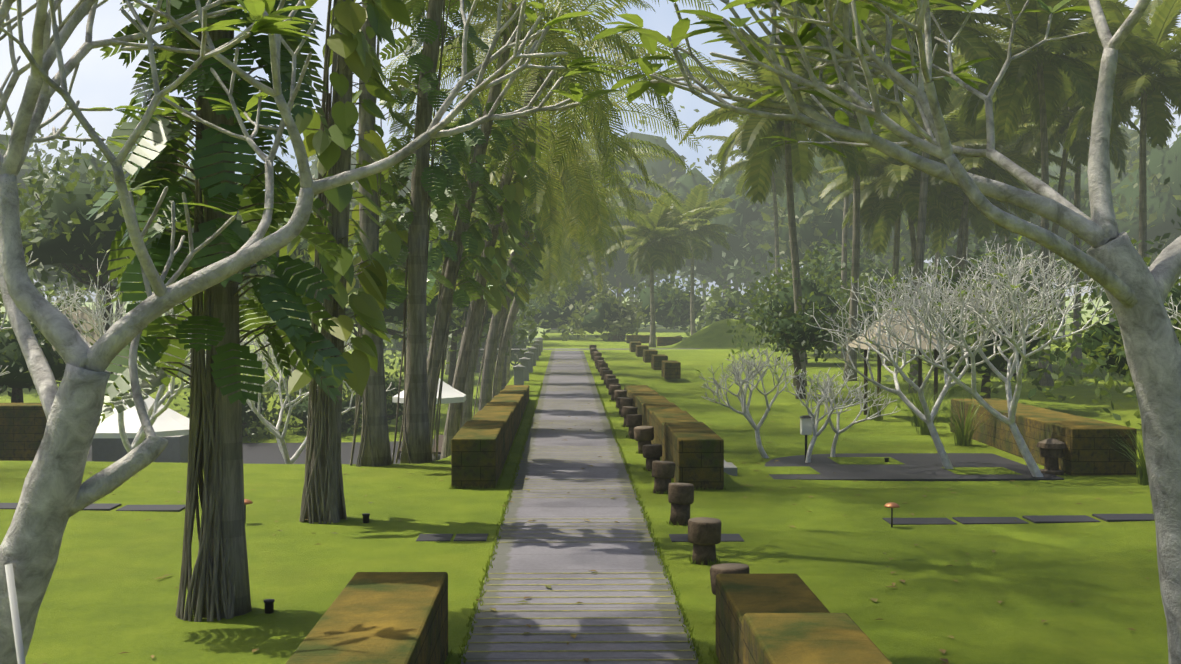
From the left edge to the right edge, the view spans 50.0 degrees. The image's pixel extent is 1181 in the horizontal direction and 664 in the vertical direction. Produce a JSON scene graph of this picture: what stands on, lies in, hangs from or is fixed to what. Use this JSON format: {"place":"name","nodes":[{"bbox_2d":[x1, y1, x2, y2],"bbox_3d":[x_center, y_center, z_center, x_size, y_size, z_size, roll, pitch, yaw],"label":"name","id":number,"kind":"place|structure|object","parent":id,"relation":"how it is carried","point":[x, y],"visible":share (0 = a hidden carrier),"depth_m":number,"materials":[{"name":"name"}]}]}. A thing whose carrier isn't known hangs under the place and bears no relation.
{"place":"outdoors","nodes":[
{"label":"outdoors","id":0,"kind":"place"},
{"bbox_2d":[87,439,440,463],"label":"terrace paving","id":1,"kind":"structure","parent":0,"point":[262,453],"depth_m":45.03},
{"bbox_2d":[92,435,188,462],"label":"wall","id":2,"kind":"structure","parent":1,"relation":"on","point":[175,450],"depth_m":41.76,"materials":[{"name":"grey concrete"}]},
{"bbox_2d":[94,392,188,437],"bbox_3d":[-12.452,2.974,34.791,3.234,3.170,3.234,0,1,-1],"label":"canopy","id":3,"kind":"object","parent":1,"relation":"on","point":[169,422],"visible":0.42,"depth_m":33.80,"materials":[{"name":"fabric"}]},
{"bbox_2d":[392,378,465,403],"bbox_3d":[-4.220,2.734,33.246,1.848,3.720,1.848,0,1,-1],"label":"umbrella","id":4,"kind":"object","parent":1,"relation":"on","point":[450,394],"visible":0.17,"depth_m":32.73,"materials":[{"name":"fabric"}]},
{"bbox_2d":[407,95,522,460],"bbox_3d":[-3.013,-0.569,30.945,2.944,10.435,2.410,0,1,-1],"label":"philodendron vine","id":5,"kind":"object","parent":1,"relation":"on","point":[485,187],"visible":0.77,"depth_m":30.55,"materials":[{"name":"green plant"}]},
{"bbox_2d":[434,126,549,457],"bbox_3d":[-2.754,-0.686,36.173,3.266,10.419,2.148,1,1,22],"label":"philodendron vine","id":6,"kind":"object","parent":1,"relation":"on","point":[516,190],"visible":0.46,"depth_m":35.92,"materials":[{"name":"green plant"}]},
{"bbox_2d":[465,163,546,400],"bbox_3d":[-3.053,-0.868,42.784,3.292,10.506,2.474,-1,1,-31],"label":"philodendron vine","id":7,"kind":"object","parent":1,"relation":"on","point":[507,277],"visible":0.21,"depth_m":42.73,"materials":[{"name":"green plant"}]},
{"bbox_2d":[473,172,571,416],"bbox_3d":[-2.648,-1.028,48.694,3.995,10.561,2.314,0,1,-14],"label":"philodendron vine","id":8,"kind":"object","parent":1,"relation":"on","point":[522,291],"visible":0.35,"depth_m":48.40,"materials":[{"name":"green plant"}]},
{"bbox_2d":[383,348,700,663],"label":"garden path","id":9,"kind":"structure","parent":0,"point":[626,611],"depth_m":14.94,"materials":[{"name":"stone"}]},
{"bbox_2d":[0,296,1168,663],"bbox_3d":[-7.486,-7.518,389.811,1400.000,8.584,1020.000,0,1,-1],"label":"lawn","id":10,"kind":"structure","parent":0,"point":[108,598],"depth_m":16.38,"materials":[{"name":"plant"}]},
{"bbox_2d":[5,564,25,663],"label":"pole","id":11,"kind":"object","parent":10,"relation":"on","point":[15,617],"visible":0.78,"depth_m":7.17,"materials":[{"name":"grey"}]},
{"bbox_2d":[0,403,46,460],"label":"mossy retaining wall","id":12,"kind":"structure","parent":10,"relation":"on","point":[22,427],"depth_m":37.70,"materials":[{"name":"stone"}]},
{"bbox_2d":[0,105,70,221],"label":"forest tree","id":13,"kind":"object","parent":10,"relation":"on","point":[4,141],"visible":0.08,"depth_m":134.87,"materials":[{"name":"green plant"}]},
{"bbox_2d":[0,292,128,402],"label":"garden tree","id":14,"kind":"object","parent":10,"relation":"on","point":[17,379],"visible":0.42,"depth_m":40.16,"materials":[{"name":"green plant"}]},
{"bbox_2d":[1,129,183,365],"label":"forest tree","id":15,"kind":"object","parent":10,"relation":"on","point":[85,178],"visible":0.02,"depth_m":101.61,"materials":[{"name":"green plant"}]},
{"bbox_2d":[0,111,260,373],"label":"garden tree","id":16,"kind":"object","parent":10,"relation":"on","point":[69,235],"visible":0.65,"depth_m":51.73,"materials":[{"name":"green plant"}]},
{"bbox_2d":[28,249,257,452],"bbox_3d":[-9.296,1.012,27.248,5.089,5.597,5.097,0,1,-1],"label":"frangipani","id":17,"kind":"object","parent":10,"relation":"on","point":[140,436],"visible":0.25,"depth_m":26.90,"materials":[{"name":"grey plant"}]},
{"bbox_2d":[86,0,352,621],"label":"climbing vine","id":18,"kind":"object","parent":10,"relation":"on","point":[161,149],"visible":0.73,"depth_m":12.18,"materials":[{"name":"green plant"}]},
{"bbox_2d":[193,0,251,618],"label":"palm","id":19,"kind":"object","parent":10,"relation":"on","point":[225,306],"visible":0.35,"depth_m":12.30,"materials":[{"name":"brown plant"}]},
{"bbox_2d":[155,364,306,443],"bbox_3d":[-14.468,3.212,49.875,6.142,4.203,6.232,1,1,29],"label":"shrub","id":20,"kind":"object","parent":10,"relation":"on","point":[249,415],"visible":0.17,"depth_m":49.62,"materials":[{"name":"green plant"}]},
{"bbox_2d":[171,181,406,408],"bbox_3d":[-14.293,-2.388,64.131,14.816,13.039,15.559,0,1,-1],"label":"garden tree","id":21,"kind":"object","parent":10,"relation":"on","point":[258,270],"visible":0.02,"depth_m":61.42,"materials":[{"name":"green plant"}]},
{"bbox_2d":[190,314,394,463],"bbox_3d":[-8.037,2.061,32.779,4.983,5.249,5.009,-1,1,-31],"label":"frangipani","id":22,"kind":"object","parent":10,"relation":"on","point":[279,438],"visible":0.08,"depth_m":32.48,"materials":[{"name":"grey plant"}]},
{"bbox_2d":[0,0,621,663],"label":"frangipani tree","id":23,"kind":"object","parent":10,"relation":"on","point":[56,494],"visible":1,"depth_m":7.44,"materials":[{"name":"grey plant"}]},
{"bbox_2d":[248,361,392,437],"bbox_3d":[-11.149,3.354,51.800,6.338,4.594,5.663,0,1,-1],"label":"shrub","id":24,"kind":"object","parent":10,"relation":"on","point":[300,409],"visible":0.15,"depth_m":51.17,"materials":[{"name":"green plant"}]},
{"bbox_2d":[305,0,353,521],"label":"palm","id":25,"kind":"object","parent":10,"relation":"on","point":[345,165],"visible":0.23,"depth_m":17.70,"materials":[{"name":"brown plant"}]},
{"bbox_2d":[255,0,412,523],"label":"philodendron vine","id":26,"kind":"object","parent":10,"relation":"on","point":[350,44],"visible":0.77,"depth_m":17.56,"materials":[{"name":"green plant"}]},
{"bbox_2d":[240,168,485,371],"bbox_3d":[-10.102,-1.644,57.864,13.649,11.704,13.509,-1,2,-32],"label":"garden tree","id":27,"kind":"object","parent":10,"relation":"on","point":[394,315],"visible":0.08,"depth_m":56.12,"materials":[{"name":"green plant"}]},
{"bbox_2d":[285,572,447,663],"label":"moss wall","id":28,"kind":"structure","parent":10,"relation":"on","point":[384,618],"depth_m":9.35,"materials":[{"name":"stone"}]},
{"bbox_2d":[342,352,403,431],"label":"garden tree","id":29,"kind":"object","parent":10,"relation":"on","point":[390,394],"visible":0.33,"depth_m":52.68,"materials":[{"name":"green plant"}]},
{"bbox_2d":[346,0,415,466],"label":"philodendron vine","id":30,"kind":"object","parent":10,"relation":"on","point":[391,242],"visible":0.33,"depth_m":23.79,"materials":[{"name":"green plant"}]},
{"bbox_2d":[358,0,428,466],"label":"palm","id":31,"kind":"object","parent":10,"relation":"on","point":[379,434],"visible":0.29,"depth_m":23.73,"materials":[{"name":"brown plant"}]},
{"bbox_2d":[378,0,488,463],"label":"monstera vine","id":32,"kind":"object","parent":10,"relation":"on","point":[414,62],"visible":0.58,"depth_m":24.47,"materials":[{"name":"green plant"}]},
{"bbox_2d":[400,0,508,463],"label":"palm","id":33,"kind":"object","parent":10,"relation":"on","point":[418,431],"visible":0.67,"depth_m":24.32,"materials":[{"name":"brown plant"}]},
{"bbox_2d":[386,245,549,386],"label":"garden tree","id":34,"kind":"object","parent":10,"relation":"on","point":[458,313],"visible":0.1,"depth_m":69.22,"materials":[{"name":"green plant"}]},
{"bbox_2d":[451,385,528,488],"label":"moss wall","id":35,"kind":"structure","parent":10,"relation":"on","point":[482,441],"depth_m":21.62,"materials":[{"name":"stone"}]},
{"bbox_2d":[485,193,564,397],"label":"palm tree","id":36,"kind":"object","parent":10,"relation":"on","point":[530,274],"visible":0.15,"depth_m":55.18,"materials":[{"name":"green plant"}]},
{"bbox_2d":[360,0,717,445],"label":"palm","id":37,"kind":"object","parent":10,"relation":"on","point":[480,28],"visible":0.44,"depth_m":30.64,"materials":[{"name":"green plant"}]},
{"bbox_2d":[392,1,702,425],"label":"palm","id":38,"kind":"object","parent":10,"relation":"on","point":[467,408],"visible":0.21,"depth_m":43.01,"materials":[{"name":"green plant"}]},
{"bbox_2d":[510,279,586,339],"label":"shrub","id":39,"kind":"object","parent":10,"relation":"on","point":[556,316],"visible":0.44,"depth_m":106.86,"materials":[{"name":"green plant"}]},
{"bbox_2d":[475,180,625,384],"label":"palm","id":40,"kind":"object","parent":10,"relation":"on","point":[511,338],"depth_m":77.90,"materials":[{"name":"green plant"}]},
{"bbox_2d":[378,0,723,458],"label":"palm","id":41,"kind":"object","parent":10,"relation":"on","point":[532,89],"visible":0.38,"depth_m":36.02,"materials":[{"name":"green plant"}]},
{"bbox_2d":[430,120,672,398],"bbox_3d":[-2.125,-2.941,62.218,12.588,14.104,12.551,0,1,-1],"label":"palm","id":42,"kind":"object","parent":10,"relation":"on","point":[509,322],"visible":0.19,"depth_m":61.79,"materials":[{"name":"green plant"}]},
{"bbox_2d":[431,84,681,400],"bbox_3d":[-1.421,-3.367,56.054,11.293,15.226,12.018,0,1,-1],"label":"palm","id":43,"kind":"object","parent":10,"relation":"on","point":[615,213],"visible":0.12,"depth_m":56.15,"materials":[{"name":"green plant"}]},
{"bbox_2d":[417,43,705,410],"bbox_3d":[-1.508,-3.397,48.926,11.469,15.613,12.316,0,1,-1],"label":"palm","id":44,"kind":"object","parent":10,"relation":"on","point":[488,359],"visible":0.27,"depth_m":48.26,"materials":[{"name":"green plant"}]},
{"bbox_2d":[494,182,655,389],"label":"palm","id":45,"kind":"object","parent":10,"relation":"on","point":[503,383],"visible":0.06,"depth_m":70.08,"materials":[{"name":"green plant"}]},
{"bbox_2d":[0,503,1154,541],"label":"stepping stones","id":46,"kind":"object","parent":10,"relation":"on","point":[1036,519],"visible":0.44,"depth_m":17.68,"materials":[{"name":"stone"}]},
{"bbox_2d":[536,257,624,333],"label":"shrub","id":47,"kind":"object","parent":10,"relation":"on","point":[582,293],"visible":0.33,"depth_m":117.30,"materials":[{"name":"green plant"}]},
{"bbox_2d":[444,383,725,663],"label":"grass tufts","id":48,"kind":"object","parent":10,"relation":"on","point":[677,599],"visible":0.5,"depth_m":16.27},
{"bbox_2d":[43,380,1151,663],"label":"fallen leaves","id":49,"kind":"object","parent":10,"relation":"on","point":[597,572],"visible":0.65,"depth_m":14.26,"materials":[{"name":"brown plant"}]},
{"bbox_2d":[558,280,650,341],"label":"shrub","id":50,"kind":"object","parent":10,"relation":"on","point":[603,313],"visible":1,"depth_m":102.57,"materials":[{"name":"green plant"}]},
{"bbox_2d":[563,192,676,300],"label":"forest tree","id":51,"kind":"object","parent":10,"relation":"on","point":[619,269],"visible":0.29,"depth_m":137.38,"materials":[{"name":"green plant"}]},
{"bbox_2d":[570,95,713,301],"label":"forest tree","id":52,"kind":"object","parent":10,"relation":"on","point":[661,167],"visible":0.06,"depth_m":172.64,"materials":[{"name":"green plant"}]},
{"bbox_2d":[603,193,712,346],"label":"palm","id":53,"kind":"object","parent":10,"relation":"on","point":[650,254],"visible":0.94,"depth_m":89.38,"materials":[{"name":"green plant"}]},
{"bbox_2d":[652,461,675,493],"bbox_3d":[1.164,2.349,20.344,0.383,0.527,0.373,3,0,-9],"label":"bollard","id":54,"kind":"object","parent":10,"relation":"on","point":[663,473],"visible":0.9,"depth_m":20.21,"materials":[{"name":"stone"}]},
{"bbox_2d":[615,270,721,338],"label":"shrub","id":55,"kind":"object","parent":10,"relation":"on","point":[672,307],"visible":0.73,"depth_m":108.89,"materials":[{"name":"green plant"}]},
{"bbox_2d":[624,385,723,489],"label":"stone wall","id":56,"kind":"structure","parent":10,"relation":"on","point":[692,448],"depth_m":21.62,"materials":[{"name":"stone"}]},
{"bbox_2d":[668,483,693,525],"bbox_3d":[1.242,2.386,17.470,0.350,0.580,0.349,2,-1,32],"label":"bollard","id":57,"kind":"object","parent":10,"relation":"on","point":[680,497],"visible":0.98,"depth_m":17.34,"materials":[{"name":"stone"}]},
{"bbox_2d":[626,149,742,328],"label":"forest tree","id":58,"kind":"object","parent":10,"relation":"on","point":[685,184],"visible":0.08,"depth_m":153.15,"materials":[{"name":"green plant"}]},
{"bbox_2d":[647,184,736,334],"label":"palm","id":59,"kind":"object","parent":10,"relation":"on","point":[697,199],"visible":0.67,"depth_m":99.20,"materials":[{"name":"green plant"}]},
{"bbox_2d":[688,517,721,564],"bbox_3d":[1.336,2.469,14.851,0.394,0.532,0.397,1,2,14],"label":"bollard","id":60,"kind":"object","parent":10,"relation":"on","point":[704,535],"visible":0.92,"depth_m":14.72,"materials":[{"name":"stone"}]},
{"bbox_2d":[662,174,786,298],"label":"forest tree","id":61,"kind":"object","parent":10,"relation":"on","point":[729,265],"visible":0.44,"depth_m":136.62,"materials":[{"name":"green plant"}]},
{"bbox_2d":[685,280,765,335],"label":"shrub","id":62,"kind":"object","parent":10,"relation":"on","point":[717,308],"visible":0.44,"depth_m":103.32,"materials":[{"name":"green plant"}]},
{"bbox_2d":[710,563,749,594],"bbox_3d":[1.339,2.514,12.056,0.377,0.568,0.381,-3,-2,18],"label":"bollard","id":63,"kind":"object","parent":10,"relation":"on","point":[730,568],"visible":0.21,"depth_m":11.97,"materials":[{"name":"stone"}]},
{"bbox_2d":[695,345,807,457],"bbox_3d":[3.545,1.558,28.021,2.555,2.593,2.453,1,1,22],"label":"frangipani","id":64,"kind":"object","parent":10,"relation":"on","point":[749,365],"visible":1,"depth_m":27.73,"materials":[{"name":"grey plant"}]},
{"bbox_2d":[719,263,813,328],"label":"garden tree","id":65,"kind":"object","parent":10,"relation":"on","point":[737,295],"visible":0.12,"depth_m":100.53,"materials":[{"name":"green plant"}]},
{"bbox_2d":[694,111,841,348],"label":"palm","id":66,"kind":"object","parent":10,"relation":"on","point":[777,183],"visible":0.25,"depth_m":86.05,"materials":[{"name":"green plant"}]},
{"bbox_2d":[658,0,913,385],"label":"palm","id":67,"kind":"object","parent":10,"relation":"on","point":[752,130],"visible":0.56,"depth_m":49.84,"materials":[{"name":"green plant"}]},
{"bbox_2d":[716,573,891,663],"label":"stone wall","id":68,"kind":"structure","parent":10,"relation":"on","point":[785,618],"depth_m":9.03,"materials":[{"name":"stone"}]},
{"bbox_2d":[747,278,861,398],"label":"garden tree","id":69,"kind":"object","parent":10,"relation":"on","point":[796,334],"visible":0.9,"depth_m":44.87,"materials":[{"name":"green plant"}]},
{"bbox_2d":[720,243,889,363],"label":"garden tree","id":70,"kind":"object","parent":10,"relation":"on","point":[819,294],"visible":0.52,"depth_m":61.52,"materials":[{"name":"green plant"}]},
{"bbox_2d":[745,249,895,354],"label":"garden tree","id":71,"kind":"object","parent":10,"relation":"on","point":[832,272],"visible":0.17,"depth_m":75.12,"materials":[{"name":"green plant"}]},
{"bbox_2d":[742,152,910,282],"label":"forest tree","id":72,"kind":"object","parent":10,"relation":"on","point":[815,221],"visible":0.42,"depth_m":110.39,"materials":[{"name":"green plant"}]},
{"bbox_2d":[752,228,932,317],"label":"garden tree","id":73,"kind":"object","parent":10,"relation":"on","point":[867,267],"visible":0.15,"depth_m":91.21,"materials":[{"name":"green plant"}]},
{"bbox_2d":[807,258,902,351],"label":"garden tree","id":74,"kind":"object","parent":10,"relation":"on","point":[864,298],"visible":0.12,"depth_m":69.52,"materials":[{"name":"green plant"}]},
{"bbox_2d":[808,78,913,358],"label":"palm","id":75,"kind":"object","parent":10,"relation":"on","point":[830,161],"visible":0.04,"depth_m":73.15,"materials":[{"name":"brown plant"}]},
{"bbox_2d":[742,0,1000,380],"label":"palm","id":76,"kind":"object","parent":10,"relation":"on","point":[856,228],"visible":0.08,"depth_m":52.09,"materials":[{"name":"green plant"}]},
{"bbox_2d":[591,0,1180,663],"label":"frangipani tree","id":77,"kind":"object","parent":10,"relation":"on","point":[1113,264],"visible":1,"depth_m":8.52,"materials":[{"name":"grey plant"}]},
{"bbox_2d":[848,310,955,419],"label":"thatched pavilion","id":78,"kind":"structure","parent":10,"relation":"on","point":[903,331],"depth_m":37.36,"materials":[{"name":"brown wood"}]},
{"bbox_2d":[809,83,999,365],"bbox_3d":[14.472,-4.935,59.525,8.629,13.448,9.016,0,1,13],"label":"palm","id":79,"kind":"object","parent":10,"relation":"on","point":[895,178],"visible":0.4,"depth_m":58.28,"materials":[{"name":"green plant"}]},
{"bbox_2d":[817,113,995,283],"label":"palm","id":80,"kind":"object","parent":10,"relation":"on","point":[882,219],"visible":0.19,"depth_m":60.91,"materials":[{"name":"green plant"}]},
{"bbox_2d":[805,257,1044,468],"bbox_3d":[6.958,0.689,26.060,5.275,4.516,3.932,-1,2,-32],"label":"frangipani","id":81,"kind":"object","parent":10,"relation":"on","point":[927,418],"visible":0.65,"depth_m":25.98,"materials":[{"name":"grey plant"}]},
{"bbox_2d":[815,0,1088,392],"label":"palm","id":82,"kind":"object","parent":10,"relation":"on","point":[972,43],"visible":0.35,"depth_m":46.99,"materials":[{"name":"green plant"}]},
{"bbox_2d":[931,392,992,445],"bbox_3d":[8.860,2.023,30.207,1.946,1.349,2.005,0,1,-19],"label":"grass clump","id":83,"kind":"object","parent":10,"relation":"on","point":[961,437],"visible":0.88,"depth_m":30.07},
{"bbox_2d":[860,240,1071,358],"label":"garden tree","id":84,"kind":"object","parent":10,"relation":"on","point":[977,253],"visible":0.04,"depth_m":56.05,"materials":[{"name":"green plant"}]},
{"bbox_2d":[871,172,1071,282],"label":"forest tree","id":85,"kind":"object","parent":10,"relation":"on","point":[905,236],"visible":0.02,"depth_m":105.33,"materials":[{"name":"green plant"}]},
{"bbox_2d":[873,87,1080,278],"bbox_3d":[17.939,-4.928,59.026,9.670,13.496,9.533,0,1,-1],"label":"palm","id":86,"kind":"object","parent":10,"relation":"on","point":[984,166],"visible":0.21,"depth_m":57.80,"materials":[{"name":"green plant"}]},
{"bbox_2d":[869,256,1086,409],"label":"garden tree","id":87,"kind":"object","parent":10,"relation":"on","point":[998,362],"visible":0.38,"depth_m":40.42,"materials":[{"name":"green plant"}]},
{"bbox_2d":[905,128,1058,276],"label":"palm","id":88,"kind":"object","parent":10,"relation":"on","point":[983,226],"visible":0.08,"depth_m":62.86,"materials":[{"name":"green plant"}]},
{"bbox_2d":[876,225,1095,329],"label":"garden tree","id":89,"kind":"object","parent":10,"relation":"on","point":[981,249],"visible":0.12,"depth_m":76.98,"materials":[{"name":"green plant"}]},
{"bbox_2d":[865,235,1112,476],"bbox_3d":[7.644,0.512,24.893,4.925,4.914,5.316,0,1,-1],"label":"frangipani","id":90,"kind":"object","parent":10,"relation":"on","point":[1014,290],"visible":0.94,"depth_m":24.79,"materials":[{"name":"grey plant"}]},
{"bbox_2d":[950,399,1136,475],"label":"wall moss","id":91,"kind":"structure","parent":10,"relation":"on","point":[1091,449],"depth_m":26.23,"materials":[{"name":"stone"}]},
{"bbox_2d":[1036,438,1066,475],"bbox_3d":[9.284,2.520,25.504,0.571,0.740,0.600,0,1,-1],"label":"stone lantern","id":92,"kind":"object","parent":10,"relation":"on","point":[1051,450],"visible":0.96,"depth_m":25.36,"materials":[{"name":"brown stone"}]},
{"bbox_2d":[942,0,1167,385],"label":"palm","id":93,"kind":"object","parent":10,"relation":"on","point":[1036,72],"visible":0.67,"depth_m":50.06,"materials":[{"name":"green plant"}]},
{"bbox_2d":[998,171,1121,339],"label":"forest tree","id":94,"kind":"object","parent":10,"relation":"on","point":[1068,193],"visible":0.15,"depth_m":102.94,"materials":[{"name":"green plant"}]},
{"bbox_2d":[964,23,1174,367],"bbox_3d":[22.644,-6.343,58.406,9.818,16.412,9.544,0,1,-1],"label":"palm","id":95,"kind":"object","parent":10,"relation":"on","point":[1028,144],"visible":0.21,"depth_m":58.33,"materials":[{"name":"green plant"}]},
{"bbox_2d":[987,0,1180,365],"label":"palm","id":96,"kind":"object","parent":10,"relation":"on","point":[1077,352],"visible":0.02,"depth_m":61.14,"materials":[{"name":"green plant"}]},
{"bbox_2d":[1012,224,1180,420],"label":"garden tree","id":97,"kind":"object","parent":10,"relation":"on","point":[1094,337],"visible":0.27,"depth_m":34.14,"materials":[{"name":"green plant"}]},
{"bbox_2d":[1049,108,1171,322],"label":"forest tree","id":98,"kind":"object","parent":10,"relation":"on","point":[1113,175],"depth_m":143.05,"materials":[{"name":"green plant"}]},
{"bbox_2d":[1046,0,1180,262],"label":"palm","id":99,"kind":"object","parent":10,"relation":"on","point":[1147,87],"visible":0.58,"depth_m":52.04,"materials":[{"name":"green plant"}]},
{"bbox_2d":[1050,293,1180,426],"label":"shrub","id":100,"kind":"object","parent":10,"relation":"on","point":[1128,379],"visible":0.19,"depth_m":29.57,"materials":[{"name":"green plant"}]},
{"bbox_2d":[1112,118,1180,283],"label":"forest tree","id":101,"kind":"object","parent":10,"relation":"on","point":[1163,164],"visible":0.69,"depth_m":113.88,"materials":[{"name":"green plant"}]},
{"bbox_2d":[0,0,1180,301],"label":"sky","id":102,"kind":"structure","parent":0,"point":[107,82],"materials":[{"name":"white"}]},
{"bbox_2d":[764,453,1063,480],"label":"plaza paving","id":103,"kind":"structure","parent":0,"point":[920,466],"depth_m":26.12,"materials":[{"name":"stone"}]},
{"bbox_2d":[782,364,872,462],"bbox_3d":[5.022,1.754,27.093,1.928,2.213,2.547,0,1,-1],"label":"frangipani","id":104,"kind":"object","parent":103,"relation":"on","point":[825,391],"visible":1,"depth_m":27.07,"materials":[{"name":"grey plant"}]},
{"bbox_2d":[814,374,909,456],"bbox_3d":[5.712,1.887,27.751,1.704,1.910,2.447,0,1,-19],"label":"frangipani","id":105,"kind":"object","parent":103,"relation":"on","point":[838,432],"visible":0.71,"depth_m":27.79,"materials":[{"name":"grey plant"}]},
{"bbox_2d":[747,457,1019,473],"bbox_3d":[5.812,2.800,26.592,5.500,0.001,2.900,0,1,-1],"label":"grass patch","id":106,"kind":"object","parent":103,"relation":"on","point":[856,460],"visible":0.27,"depth_m":26.08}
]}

